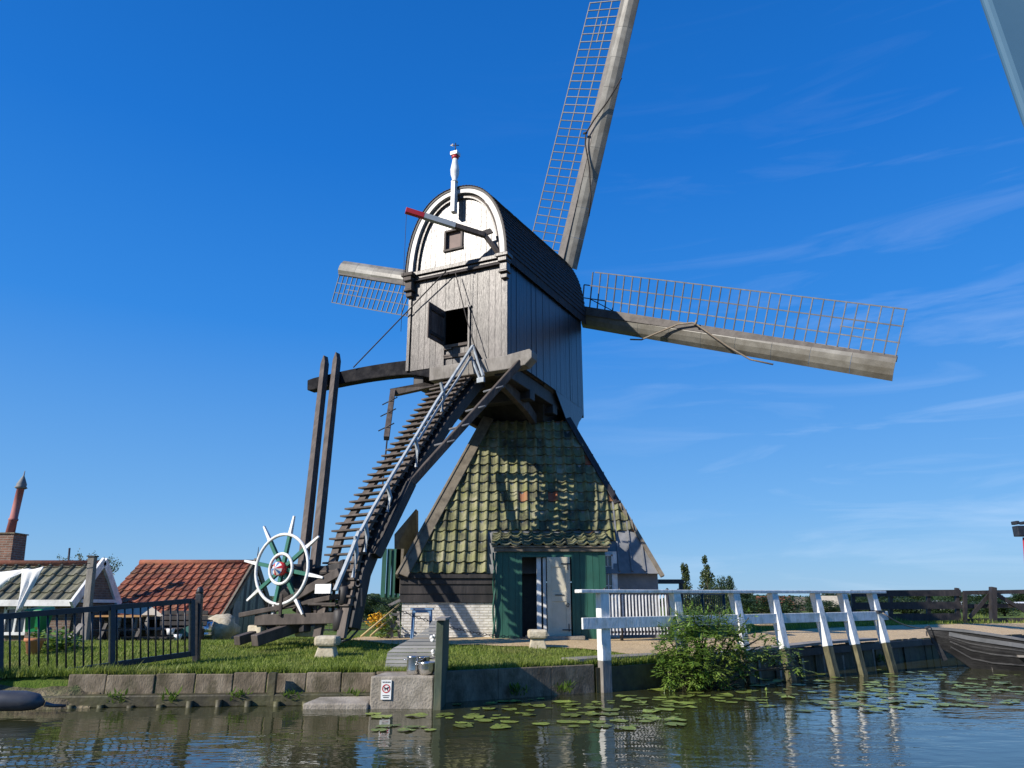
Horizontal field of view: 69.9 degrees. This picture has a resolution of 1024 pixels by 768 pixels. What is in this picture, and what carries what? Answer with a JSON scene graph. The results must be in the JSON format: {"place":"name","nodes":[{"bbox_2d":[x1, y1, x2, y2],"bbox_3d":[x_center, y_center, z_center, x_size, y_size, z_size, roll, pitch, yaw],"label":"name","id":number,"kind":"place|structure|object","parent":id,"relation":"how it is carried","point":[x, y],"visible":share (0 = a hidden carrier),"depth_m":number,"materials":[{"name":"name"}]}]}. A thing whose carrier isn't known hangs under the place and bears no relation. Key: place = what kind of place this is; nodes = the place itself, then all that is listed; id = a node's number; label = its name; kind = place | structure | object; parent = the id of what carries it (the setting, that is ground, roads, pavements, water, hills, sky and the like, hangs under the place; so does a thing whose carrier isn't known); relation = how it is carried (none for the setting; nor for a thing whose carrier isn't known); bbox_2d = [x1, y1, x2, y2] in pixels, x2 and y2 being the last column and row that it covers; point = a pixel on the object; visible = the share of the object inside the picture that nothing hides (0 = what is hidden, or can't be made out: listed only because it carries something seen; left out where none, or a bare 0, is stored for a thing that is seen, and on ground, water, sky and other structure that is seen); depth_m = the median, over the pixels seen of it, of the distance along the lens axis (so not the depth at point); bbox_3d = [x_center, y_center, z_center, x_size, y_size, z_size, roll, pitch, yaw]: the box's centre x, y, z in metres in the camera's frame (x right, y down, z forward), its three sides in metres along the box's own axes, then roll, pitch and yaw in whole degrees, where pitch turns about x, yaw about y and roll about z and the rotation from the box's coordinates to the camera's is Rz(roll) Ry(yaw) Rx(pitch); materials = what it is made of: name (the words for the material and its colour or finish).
{"place":"outdoors","nodes":[
{"label":"outdoors","id":0,"kind":"place"},
{"bbox_2d":[0,670,99,709],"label":"soil bank","id":1,"kind":"structure","parent":0,"point":[61,690],"depth_m":9.83,"materials":[{"name":"soil"}]},
{"bbox_2d":[0,657,1023,767],"bbox_3d":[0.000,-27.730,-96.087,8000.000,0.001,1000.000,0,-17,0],"label":"canal water","id":2,"kind":"structure","parent":0,"point":[713,733],"depth_m":7.83,"materials":[{"name":"blue liquid"}]},
{"bbox_2d":[0,690,65,710],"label":"rubber dinghy","id":3,"kind":"object","parent":2,"relation":"on","point":[11,700],"visible":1,"depth_m":9.07,"materials":[{"name":"rubber"}]},
{"bbox_2d":[371,715,391,717],"bbox_3d":[-1.591,4.036,8.906,0.264,0.016,0.264,-5,-18,16],"label":"lily pad","id":4,"kind":"object","parent":2,"relation":"on","point":[379,716],"visible":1,"depth_m":8.89,"materials":[{"name":"green plant"}]},
{"bbox_2d":[405,712,427,716],"bbox_3d":[-1.185,4.063,8.992,0.296,0.017,0.270,-2,-16,7],"label":"lily pad","id":5,"kind":"object","parent":2,"relation":"on","point":[417,714],"visible":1,"depth_m":9.04,"materials":[{"name":"green plant"}]},
{"bbox_2d":[453,724,472,727],"bbox_3d":[-0.567,3.830,8.223,0.247,0.016,0.272,13,-21,-35],"label":"lily pad","id":6,"kind":"object","parent":2,"relation":"on","point":[463,725],"visible":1,"depth_m":8.21,"materials":[{"name":"green plant"}]},
{"bbox_2d":[462,715,483,718],"bbox_3d":[-0.476,4.032,8.890,0.266,0.016,0.291,3,-16,-14],"label":"lily pad","id":7,"kind":"object","parent":2,"relation":"on","point":[473,716],"visible":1,"depth_m":8.86,"materials":[{"name":"green plant"}]},
{"bbox_2d":[490,725,510,728],"bbox_3d":[-0.132,3.808,8.133,0.240,0.005,0.230,4,-17,-14],"label":"lily pad","id":8,"kind":"object","parent":2,"relation":"on","point":[497,726],"visible":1,"depth_m":8.15,"materials":[{"name":"green plant"}]},
{"bbox_2d":[557,720,576,722],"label":"lily pad","id":9,"kind":"object","parent":2,"relation":"on","point":[565,721],"visible":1,"depth_m":8.51,"materials":[{"name":"green plant"}]},
{"bbox_2d":[560,713,581,716],"bbox_3d":[0.742,4.075,9.033,0.265,0.017,0.291,-6,-18,21],"label":"lily pad","id":10,"kind":"object","parent":2,"relation":"on","point":[571,714],"visible":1,"depth_m":9.02,"materials":[{"name":"green plant"}]},
{"bbox_2d":[615,726,635,729],"bbox_3d":[1.261,3.781,8.060,0.247,0.016,0.270,17,-23,-41],"label":"lily pad","id":11,"kind":"object","parent":2,"relation":"on","point":[629,727],"visible":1,"depth_m":8.07,"materials":[{"name":"green plant"}]},
{"bbox_2d":[663,722,685,725],"bbox_3d":[1.874,3.866,8.329,0.254,0.007,0.283,6,-18,-20],"label":"lily pad","id":12,"kind":"object","parent":2,"relation":"on","point":[673,723],"visible":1,"depth_m":8.37,"materials":[{"name":"green plant"}]},
{"bbox_2d":[649,601,815,691],"bbox_3d":[3.572,4.413,12.203,2.872,1.559,1.152,7,-18,-21],"label":"elder bush","id":13,"kind":"object","parent":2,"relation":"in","point":[698,677],"visible":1,"depth_m":12.05,"materials":[{"name":"green plant"}]},
{"bbox_2d":[575,589,897,692],"bbox_3d":[4.564,4.738,13.309,8.042,1.961,0.458,10,-19,-30],"label":"white railing","id":14,"kind":"object","parent":2,"relation":"in","point":[603,622],"visible":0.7,"depth_m":13.53,"materials":[{"name":"paint"}]},
{"bbox_2d":[883,613,930,628],"bbox_3d":[8.490,5.083,15.715,1.968,0.344,0.026,12,-21,-35],"label":"mooring rope","id":15,"kind":"object","parent":14,"relation":"attached to","point":[904,624],"visible":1,"depth_m":15.59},
{"bbox_2d":[926,625,1023,670],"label":"wooden boat","id":16,"kind":"object","parent":2,"relation":"on","point":[971,649],"visible":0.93,"depth_m":15.61,"materials":[{"name":"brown wood"}]},
{"bbox_2d":[0,607,1023,693],"bbox_3d":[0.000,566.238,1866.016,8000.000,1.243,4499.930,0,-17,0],"label":"ground","id":17,"kind":"structure","parent":0,"point":[38,682],"depth_m":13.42,"materials":[{"name":"plant"}]},
{"bbox_2d":[24,627,46,655],"bbox_3d":[-8.371,4.518,12.842,0.340,0.482,0.336,11,-20,-31],"label":"terracotta pot","id":18,"kind":"object","parent":17,"relation":"on","point":[33,645],"visible":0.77,"depth_m":12.73,"materials":[{"name":"orange ceramic"}]},
{"bbox_2d":[24,606,54,637],"bbox_3d":[-11.002,5.691,16.939,0.432,1.043,0.543,0,-17,0],"label":"green bin","id":19,"kind":"object","parent":17,"relation":"on","point":[43,622],"visible":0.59,"depth_m":16.83,"materials":[{"name":"plastic"}]},
{"bbox_2d":[25,627,87,652],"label":"weedy plants","id":20,"kind":"object","parent":17,"relation":"on","point":[61,642],"visible":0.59,"depth_m":13.32,"materials":[{"name":"green plant"}]},
{"bbox_2d":[0,558,121,640],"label":"brick house","id":21,"kind":"structure","parent":17,"relation":"on","point":[62,586],"depth_m":18.62,"materials":[{"name":"green tile"}]},
{"bbox_2d":[0,471,28,559],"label":"brick chimney","id":22,"kind":"object","parent":21,"relation":"on","point":[12,544],"visible":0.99,"depth_m":19.88,"materials":[{"name":"brick"}]},
{"bbox_2d":[4,606,31,634],"bbox_3d":[-12.275,5.842,18.093,0.653,0.690,0.120,0,-17,0],"label":"window","id":23,"kind":"structure","parent":21,"relation":"in","point":[8,609],"depth_m":18.09,"materials":[{"name":"white paint"}]},
{"bbox_2d":[68,623,84,639],"bbox_3d":[-9.473,5.441,15.759,0.130,0.538,0.557,-2,-17,6],"label":"leaning plank","id":24,"kind":"object","parent":17,"relation":"on","point":[78,627],"visible":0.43,"depth_m":15.94,"materials":[{"name":"grey wood"}]},
{"bbox_2d":[80,555,98,640],"bbox_3d":[-9.768,5.116,16.840,0.311,2.275,0.190,0,-17,0],"label":"timber pole","id":25,"kind":"object","parent":17,"relation":"on","point":[90,583],"visible":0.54,"depth_m":16.89,"materials":[{"name":"grey wood"}]},
{"bbox_2d":[0,563,89,570],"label":"washing line","id":26,"kind":"object","parent":25,"relation":"attached to","point":[47,567],"visible":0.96,"depth_m":16.92,"materials":[{"name":"fabric"}]},
{"bbox_2d":[0,568,30,588],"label":"hanging cloth","id":27,"kind":"object","parent":26,"relation":"hanging from","point":[6,577],"visible":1,"depth_m":16.70,"materials":[{"name":"fabric"}]},
{"bbox_2d":[15,566,43,612],"bbox_3d":[-10.957,4.683,16.509,0.485,1.117,0.184,0,-17,0],"label":"hanging cloth","id":28,"kind":"object","parent":26,"relation":"hanging from","point":[29,577],"visible":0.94,"depth_m":16.61,"materials":[{"name":"fabric"}]},
{"bbox_2d":[57,548,122,574],"bbox_3d":[-22.414,10.821,38.514,3.916,4.204,1.366,0,-17,0],"label":"twiggy tree","id":29,"kind":"object","parent":17,"relation":"on","point":[114,568],"visible":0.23,"depth_m":38.65,"materials":[{"name":"green plant"}]},
{"bbox_2d":[0,598,194,679],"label":"fence","id":30,"kind":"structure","parent":17,"relation":"on","point":[113,635],"depth_m":11.17,"materials":[{"name":"metal"}]},
{"bbox_2d":[118,617,121,640],"bbox_3d":[-10.196,6.292,18.874,0.200,0.620,0.085,0,-17,0],"label":"upright board","id":31,"kind":"object","parent":17,"relation":"on","point":[119,621],"visible":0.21,"depth_m":18.89,"materials":[{"name":"grey wood"}]},
{"bbox_2d":[104,617,139,640],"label":"dark crates","id":32,"kind":"object","parent":17,"relation":"on","point":[128,625],"visible":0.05,"depth_m":19.51,"materials":[{"name":"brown wood"}]},
{"bbox_2d":[90,615,154,640],"bbox_3d":[-9.562,6.074,18.013,1.150,0.735,1.300,0,-17,0],"label":"garden table","id":33,"kind":"object","parent":17,"relation":"on","point":[106,621],"visible":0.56,"depth_m":17.93,"materials":[{"name":"paint"}]},
{"bbox_2d":[118,607,164,639],"bbox_3d":[-10.027,6.512,19.500,2.105,1.334,1.300,0,-17,0],"label":"canvas shelter","id":34,"kind":"object","parent":17,"relation":"on","point":[143,611],"visible":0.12,"depth_m":19.10,"materials":[{"name":"white fabric"}]},
{"bbox_2d":[121,628,187,640],"bbox_3d":[-8.805,6.321,18.252,1.200,0.451,1.300,0,-17,0],"label":"garden table","id":35,"kind":"object","parent":17,"relation":"on","point":[165,637],"visible":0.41,"depth_m":17.98,"materials":[{"name":"brown wood"}]},
{"bbox_2d":[151,611,207,640],"bbox_3d":[-8.447,6.202,18.580,1.200,0.860,0.470,0,-17,0],"label":"garden bench","id":36,"kind":"object","parent":17,"relation":"on","point":[180,622],"visible":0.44,"depth_m":18.84,"materials":[{"name":"grey wood"}]},
{"bbox_2d":[169,622,202,635],"bbox_3d":[-8.227,6.179,18.451,0.650,0.330,0.500,0,-17,0],"label":"green tarp pile","id":37,"kind":"object","parent":36,"relation":"on","point":[182,631],"visible":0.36,"depth_m":18.20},
{"bbox_2d":[114,547,270,640],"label":"red roofed shed","id":38,"kind":"structure","parent":17,"relation":"on","point":[229,586],"depth_m":21.93,"materials":[{"name":"tile"}]},
{"bbox_2d":[231,601,240,637],"bbox_3d":[-8.067,6.853,21.329,0.040,1.000,0.550,0,-17,0],"label":"grey door","id":39,"kind":"structure","parent":38,"relation":"in","point":[236,607],"depth_m":21.38,"materials":[{"name":"wood"}]},
{"bbox_2d":[192,586,203,661],"bbox_3d":[-5.262,4.066,12.247,0.202,1.315,0.136,0,-17,0],"label":"gate post","id":40,"kind":"object","parent":17,"relation":"on","point":[199,592],"visible":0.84,"depth_m":12.24,"materials":[{"name":"black wood"}]},
{"bbox_2d":[204,614,240,639],"bbox_3d":[-7.755,6.513,19.462,0.920,0.780,0.869,0,-17,0],"label":"mossy rock","id":41,"kind":"object","parent":17,"relation":"on","point":[226,626],"visible":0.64,"depth_m":19.17,"materials":[{"name":"stone"}]},
{"bbox_2d":[202,619,213,637],"bbox_3d":[-7.955,6.336,18.978,0.400,0.451,0.400,0,-17,0],"label":"milk churn","id":42,"kind":"object","parent":41,"relation":"on","point":[208,630],"visible":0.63,"depth_m":18.86,"materials":[{"name":"metal"}]},
{"bbox_2d":[42,671,406,708],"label":"concrete quay wall","id":43,"kind":"structure","parent":17,"relation":"on","point":[212,690],"depth_m":10.02,"materials":[{"name":"concrete"}]},
{"bbox_2d":[106,687,133,702],"bbox_3d":[-5.269,4.177,9.792,0.426,0.238,0.190,0,-17,0],"label":"weed tuft","id":44,"kind":"object","parent":43,"relation":"attached to","point":[114,695],"visible":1,"depth_m":9.77,"materials":[{"name":"green plant"}]},
{"bbox_2d":[157,685,182,702],"bbox_3d":[-4.631,4.184,9.848,0.366,0.255,0.178,0,-17,0],"label":"weed tuft","id":45,"kind":"object","parent":43,"relation":"attached to","point":[171,696],"visible":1,"depth_m":9.84,"materials":[{"name":"green plant"}]},
{"bbox_2d":[229,686,252,700],"bbox_3d":[-3.687,4.211,9.909,0.382,0.240,0.194,0,-17,0],"label":"weed tuft","id":46,"kind":"object","parent":43,"relation":"attached to","point":[239,692],"visible":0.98,"depth_m":9.90,"materials":[{"name":"green plant"}]},
{"bbox_2d":[280,686,302,700],"bbox_3d":[-3.020,4.234,9.959,0.376,0.224,0.186,0,-17,0],"label":"weed tuft","id":47,"kind":"object","parent":43,"relation":"attached to","point":[289,692],"visible":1,"depth_m":9.94,"materials":[{"name":"green plant"}]},
{"bbox_2d":[340,686,365,695],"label":"weed tuft","id":48,"kind":"object","parent":43,"relation":"attached to","point":[354,691],"visible":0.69,"depth_m":10.03,"materials":[{"name":"green plant"}]},
{"bbox_2d":[314,635,340,657],"bbox_3d":[-3.236,4.600,12.817,0.394,0.368,0.394,0,-17,0],"label":"staddle stone","id":49,"kind":"object","parent":17,"relation":"on","point":[327,645],"visible":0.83,"depth_m":12.67,"materials":[{"name":"stone"}]},
{"bbox_2d":[324,620,400,631],"bbox_3d":[-4.710,7.560,22.787,3.751,0.618,0.086,0,-17,0],"label":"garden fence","id":50,"kind":"object","parent":17,"relation":"on","point":[328,629],"visible":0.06,"depth_m":22.75,"materials":[{"name":"black wood"}]},
{"bbox_2d":[303,672,434,708],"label":"landing block","id":51,"kind":"structure","parent":17,"relation":"on","point":[412,691],"depth_m":9.68,"materials":[{"name":"concrete"}]},
{"bbox_2d":[381,680,391,699],"bbox_3d":[-1.663,4.041,9.674,0.135,0.240,0.022,0,-17,0],"label":"no dogs sign","id":52,"kind":"object","parent":51,"relation":"attached to","point":[386,685],"visible":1,"depth_m":9.67,"materials":[{"name":"white metal"}]},
{"bbox_2d":[385,621,436,668],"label":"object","id":53,"kind":"object","parent":51,"relation":"on","point":[414,647],"visible":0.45,"depth_m":10.79,"materials":[{"name":"grey wood"}]},
{"bbox_2d":[404,656,422,674],"bbox_3d":[-1.357,3.855,10.033,0.252,0.235,0.178,0,-17,0],"label":"steel pot","id":54,"kind":"object","parent":51,"relation":"on","point":[412,667],"visible":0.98,"depth_m":9.97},
{"bbox_2d":[415,661,434,674],"bbox_3d":[-1.163,3.871,9.966,0.285,0.165,0.248,13,-21,-37],"label":"steel pot","id":55,"kind":"object","parent":51,"relation":"on","point":[426,667],"visible":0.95,"depth_m":9.88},
{"bbox_2d":[419,656,434,661],"bbox_3d":[-1.224,3.937,10.270,0.287,0.215,0.215,11,-20,-33],"label":"dark pan","id":56,"kind":"object","parent":51,"relation":"on","point":[426,658],"visible":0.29,"depth_m":10.21,"materials":[{"name":"metal"}]},
{"bbox_2d":[363,595,398,621],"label":"tree","id":57,"kind":"object","parent":17,"relation":"on","point":[369,608],"visible":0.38,"depth_m":49.53,"materials":[{"name":"green plant"}]},
{"bbox_2d":[373,597,401,626],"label":"tree","id":58,"kind":"object","parent":17,"relation":"on","point":[387,600],"visible":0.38,"depth_m":43.60,"materials":[{"name":"green plant"}]},
{"bbox_2d":[429,616,450,709],"bbox_3d":[-1.014,3.982,10.131,0.231,1.449,1.099,0,-17,0],"label":"green board post","id":59,"kind":"object","parent":17,"relation":"on","point":[440,653],"visible":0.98,"depth_m":9.85,"materials":[{"name":"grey wood"}]},
{"bbox_2d":[446,664,594,701],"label":"concrete retaining wall","id":60,"kind":"structure","parent":17,"relation":"on","point":[476,684],"depth_m":10.85,"materials":[{"name":"concrete"}]},
{"bbox_2d":[508,681,530,695],"bbox_3d":[0.115,4.454,10.690,0.421,0.225,0.205,0,-17,0],"label":"weed tuft","id":61,"kind":"object","parent":60,"relation":"attached to","point":[517,686],"visible":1,"depth_m":10.71,"materials":[{"name":"green plant"}]},
{"bbox_2d":[554,679,576,692],"bbox_3d":[0.802,4.565,11.056,0.393,0.223,0.226,0,-17,0],"label":"weed tuft","id":62,"kind":"object","parent":60,"relation":"attached to","point":[565,686],"visible":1,"depth_m":11.07,"materials":[{"name":"green plant"}]},
{"bbox_2d":[351,637,693,653],"bbox_3d":[0.000,5.503,15.426,7.200,0.190,3.882,0,-17,0],"label":"gravel apron","id":63,"kind":"object","parent":17,"relation":"on","point":[629,645],"visible":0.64,"depth_m":15.39,"materials":[{"name":"gravel"}]},
{"bbox_2d":[360,603,400,637],"bbox_3d":[-2.931,5.277,16.373,0.044,0.716,1.086,-14,-22,39],"label":"leaning cane","id":64,"kind":"object","parent":63,"relation":"on","point":[376,623],"visible":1,"depth_m":16.33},
{"bbox_2d":[364,611,401,637],"bbox_3d":[-2.918,5.549,16.659,0.795,0.734,0.966,0,-17,0],"label":"yellow flower clump","id":65,"kind":"object","parent":63,"relation":"on","point":[375,619],"visible":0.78,"depth_m":16.59,"materials":[{"name":"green plant"}]},
{"bbox_2d":[384,599,400,637],"bbox_3d":[-2.710,5.371,16.711,0.384,0.905,0.149,0,-17,0],"label":"wooden trestle","id":66,"kind":"object","parent":63,"relation":"on","point":[397,621],"visible":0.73,"depth_m":16.68,"materials":[{"name":"grey wood"}]},
{"bbox_2d":[410,608,433,638],"bbox_3d":[-2.013,5.355,16.350,0.500,0.674,0.300,0,-17,0],"label":"blue bench","id":67,"kind":"object","parent":63,"relation":"on","point":[421,610],"visible":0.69,"depth_m":16.30,"materials":[{"name":"paint"}]},
{"bbox_2d":[603,587,671,640],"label":"picket gate","id":68,"kind":"structure","parent":63,"relation":"on","point":[621,632],"depth_m":16.50,"materials":[{"name":"white wood"}]},
{"bbox_2d":[527,629,547,648],"bbox_3d":[0.507,5.074,14.554,0.394,0.368,0.394,0,-17,0],"label":"staddle stone","id":69,"kind":"object","parent":17,"relation":"on","point":[537,636],"visible":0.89,"depth_m":14.40,"materials":[{"name":"stone"}]},
{"bbox_2d":[234,0,907,645],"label":"windmill","id":70,"kind":"object","parent":17,"relation":"on","point":[528,524],"visible":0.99,"depth_m":18.45},
{"bbox_2d":[367,595,528,638],"bbox_3d":[-1.247,4.620,14.588,3.920,0.953,0.057,10,-19,-29],"label":"anchor chain","id":71,"kind":"object","parent":70,"relation":"hanging from","point":[449,627],"visible":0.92,"depth_m":14.56,"materials":[{"name":"black metal"}]},
{"bbox_2d":[427,301,471,365],"bbox_3d":[-1.531,-1.256,18.116,1.061,1.501,0.714,0,-17,0],"label":"loft door","id":72,"kind":"structure","parent":70,"relation":"in","point":[436,320],"depth_m":18.16,"materials":[{"name":"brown wood"}]},
{"bbox_2d":[443,229,462,252],"bbox_3d":[-1.510,-3.754,19.130,0.576,0.604,0.130,-8,-18,24],"label":"attic window","id":73,"kind":"structure","parent":70,"relation":"in","point":[452,241],"depth_m":19.16,"materials":[{"name":"brown wood"}]},
{"bbox_2d":[605,554,614,597],"bbox_3d":[2.300,4.581,17.472,0.280,1.005,0.090,0,-17,0],"label":"side window","id":74,"kind":"structure","parent":70,"relation":"in","point":[608,557],"depth_m":17.47,"materials":[{"name":"white paint"}]},
{"bbox_2d":[561,653,706,692],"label":"retaining wall","id":75,"kind":"structure","parent":17,"relation":"on","point":[632,677],"depth_m":11.88,"materials":[{"name":"concrete"}]},
{"bbox_2d":[270,593,1016,606],"bbox_3d":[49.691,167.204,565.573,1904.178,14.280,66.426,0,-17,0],"label":"wood","id":76,"kind":"object","parent":17,"relation":"on","point":[377,595],"visible":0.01,"depth_m":542.51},
{"bbox_2d":[658,579,683,606],"bbox_3d":[4.598,6.217,21.104,0.743,1.124,0.200,0,-17,0],"label":"dark pergola","id":77,"kind":"object","parent":17,"relation":"on","point":[680,582],"visible":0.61,"depth_m":21.15,"materials":[{"name":"wood"}]},
{"bbox_2d":[680,563,696,613],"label":"slim tree","id":78,"kind":"object","parent":17,"relation":"on","point":[685,572],"visible":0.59,"depth_m":52.98,"materials":[{"name":"green plant"}]},
{"bbox_2d":[677,589,726,630],"bbox_3d":[5.488,6.566,20.998,0.090,1.300,2.779,-15,-22,40],"label":"iron fence","id":79,"kind":"object","parent":17,"relation":"on","point":[702,601],"visible":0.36,"depth_m":21.19,"materials":[{"name":"metal"}]},
{"bbox_2d":[697,555,719,614],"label":"slim tree","id":80,"kind":"object","parent":17,"relation":"on","point":[706,574],"visible":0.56,"depth_m":52.93,"materials":[{"name":"green plant"}]},
{"bbox_2d":[708,575,736,614],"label":"tree","id":81,"kind":"object","parent":17,"relation":"on","point":[728,584],"visible":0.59,"depth_m":47.85,"materials":[{"name":"green plant"}]},
{"bbox_2d":[722,597,768,613],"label":"tree","id":82,"kind":"object","parent":17,"relation":"on","point":[745,603],"visible":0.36,"depth_m":69.82,"materials":[{"name":"green plant"}]},
{"bbox_2d":[740,593,754,602],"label":"tree","id":83,"kind":"object","parent":17,"relation":"on","point":[745,595],"visible":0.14,"depth_m":203.88,"materials":[{"name":"green plant"}]},
{"bbox_2d":[748,595,805,613],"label":"tree","id":84,"kind":"object","parent":17,"relation":"on","point":[786,606],"visible":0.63,"depth_m":61.45,"materials":[{"name":"green plant"}]},
{"bbox_2d":[793,597,812,610],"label":"distant house","id":85,"kind":"structure","parent":17,"relation":"on","point":[802,598],"depth_m":142.66,"materials":[{"name":"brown brick"}]},
{"bbox_2d":[798,600,840,612],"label":"tree","id":86,"kind":"object","parent":17,"relation":"on","point":[827,604],"visible":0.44,"depth_m":78.72,"materials":[{"name":"green plant"}]},
{"bbox_2d":[835,600,867,611],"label":"tree","id":87,"kind":"object","parent":17,"relation":"on","point":[856,610],"visible":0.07,"depth_m":71.64,"materials":[{"name":"green plant"}]},
{"bbox_2d":[704,634,1023,681],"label":"timber revetment","id":88,"kind":"object","parent":17,"relation":"on","point":[813,656],"visible":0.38,"depth_m":15.95,"materials":[{"name":"brown wood"}]},
{"bbox_2d":[866,596,908,611],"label":"tree","id":89,"kind":"object","parent":17,"relation":"on","point":[880,599],"visible":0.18,"depth_m":127.39,"materials":[{"name":"green plant"}]},
{"bbox_2d":[881,598,924,613],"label":"tree","id":90,"kind":"object","parent":17,"relation":"on","point":[906,611],"visible":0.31,"depth_m":68.84,"materials":[{"name":"green plant"}]},
{"bbox_2d":[850,588,961,622],"bbox_3d":[15.426,8.736,28.666,4.413,1.462,0.195,0,-17,0],"label":"dark rail fence","id":91,"kind":"object","parent":17,"relation":"on","point":[890,605],"visible":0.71,"depth_m":28.60,"materials":[{"name":"brown wood"}]},
{"bbox_2d":[904,596,925,610],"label":"tree","id":92,"kind":"object","parent":17,"relation":"on","point":[918,598],"visible":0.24,"depth_m":132.96,"materials":[{"name":"green plant"}]},
{"bbox_2d":[918,600,962,612],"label":"tree","id":93,"kind":"object","parent":17,"relation":"on","point":[942,611],"visible":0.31,"depth_m":65.67,"materials":[{"name":"green plant"}]},
{"bbox_2d":[961,601,986,614],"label":"tree","id":94,"kind":"object","parent":17,"relation":"on","point":[970,610],"visible":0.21,"depth_m":85.28,"materials":[{"name":"green plant"}]},
{"bbox_2d":[960,594,1002,603],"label":"tree","id":95,"kind":"object","parent":17,"relation":"on","point":[973,599],"visible":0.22,"depth_m":136.69,"materials":[{"name":"green plant"}]},
{"bbox_2d":[962,587,1023,622],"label":"dark field gate","id":96,"kind":"structure","parent":17,"relation":"on","point":[993,594],"depth_m":28.56,"materials":[{"name":"brown wood"}]},
{"bbox_2d":[979,599,1020,615],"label":"tree","id":97,"kind":"object","parent":17,"relation":"on","point":[1001,610],"visible":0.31,"depth_m":71.63,"materials":[{"name":"green plant"}]},
{"bbox_2d":[1009,594,1023,601],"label":"tree","id":98,"kind":"object","parent":17,"relation":"on","point":[1018,597],"visible":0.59,"depth_m":204.79,"materials":[{"name":"green plant"}]},
{"bbox_2d":[1011,521,1023,553],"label":"lamp post","id":99,"kind":"object","parent":17,"relation":"on","point":[1018,531],"visible":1,"depth_m":25.55,"materials":[{"name":"black metal"}]},
{"bbox_2d":[0,0,1023,598],"label":"sky","id":100,"kind":"structure","parent":0,"point":[186,186],"materials":[{"name":"blue"}]},
{"bbox_2d":[821,596,838,609],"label":"distant house","id":101,"kind":"structure","parent":0,"point":[831,598],"depth_m":124.41,"materials":[{"name":"beige"}]},
{"bbox_2d":[688,622,1023,650],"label":"gravel path","id":102,"kind":"structure","parent":0,"point":[893,631],"depth_m":21.62,"materials":[{"name":"gravel"}]},
{"bbox_2d":[980,0,1023,126],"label":"canopy strut","id":103,"kind":"object","parent":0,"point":[1005,19],"depth_m":3.15,"materials":[{"name":"grey paint"}]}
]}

